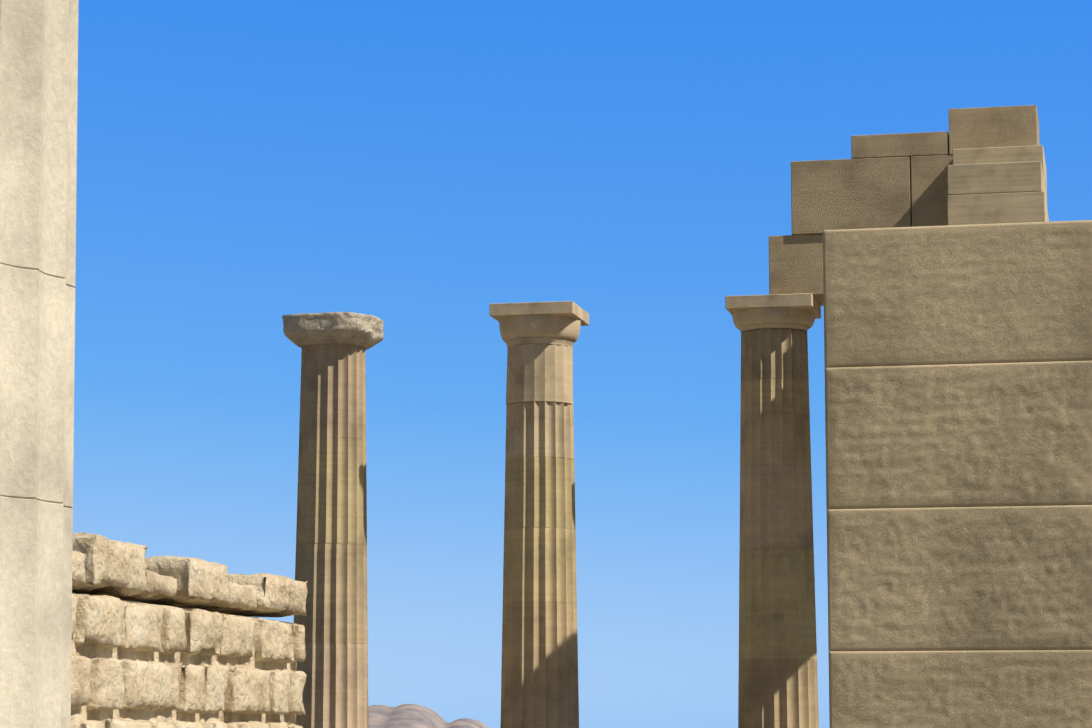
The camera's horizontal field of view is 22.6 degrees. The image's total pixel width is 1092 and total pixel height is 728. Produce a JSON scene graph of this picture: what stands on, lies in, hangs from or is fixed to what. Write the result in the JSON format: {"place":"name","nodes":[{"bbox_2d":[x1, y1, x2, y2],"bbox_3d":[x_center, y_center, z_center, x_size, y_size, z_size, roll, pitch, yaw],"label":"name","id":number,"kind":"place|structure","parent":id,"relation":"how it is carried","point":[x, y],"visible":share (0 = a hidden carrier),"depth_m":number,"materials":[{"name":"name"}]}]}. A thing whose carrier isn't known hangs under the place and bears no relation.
{"place":"outdoors","nodes":[
{"label":"outdoors","id":0,"kind":"place"},
{"bbox_2d":[0,0,78,727],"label":"column","id":1,"kind":"structure","parent":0,"point":[38,98],"depth_m":5.50,"materials":[{"name":"stone"}]},
{"bbox_2d":[282,312,383,727],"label":"column","id":2,"kind":"structure","parent":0,"point":[331,551],"depth_m":26.20,"materials":[{"name":"stone"}]},
{"bbox_2d":[368,704,487,727],"bbox_3d":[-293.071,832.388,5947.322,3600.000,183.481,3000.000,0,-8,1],"label":"hill","id":3,"kind":"structure","parent":0,"point":[405,716],"depth_m":5728.36,"materials":[{"name":"grey stone"}]},
{"bbox_2d":[490,301,588,727],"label":"column","id":4,"kind":"structure","parent":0,"point":[539,678],"depth_m":25.77,"materials":[{"name":"stone"}]},
{"bbox_2d":[72,0,1091,727],"label":"sky","id":5,"kind":"structure","parent":0,"point":[419,167],"materials":[{"name":"blue"}]},
{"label":"plateau","id":6,"kind":"structure","parent":0,"visible":0},
{"bbox_2d":[71,532,307,727],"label":"stone wall","id":7,"kind":"structure","parent":6,"relation":"on","point":[170,642],"depth_m":21.53,"materials":[{"name":"beige stone"}]},
{"bbox_2d":[823,220,1091,727],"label":"wall","id":8,"kind":"structure","parent":6,"relation":"on","point":[958,394],"depth_m":10.09,"materials":[{"name":"beige stone"}]},
{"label":"stylobate terrace","id":9,"kind":"structure","parent":0,"visible":0},
{"bbox_2d":[725,293,820,727],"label":"column","id":10,"kind":"structure","parent":9,"relation":"on","point":[778,682],"depth_m":25.31,"materials":[{"name":"stone"}]},
{"bbox_2d":[769,105,1048,305],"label":"stone blocks","id":11,"kind":"structure","parent":10,"relation":"on","point":[983,165],"depth_m":25.36,"materials":[{"name":"stone"}]}
]}

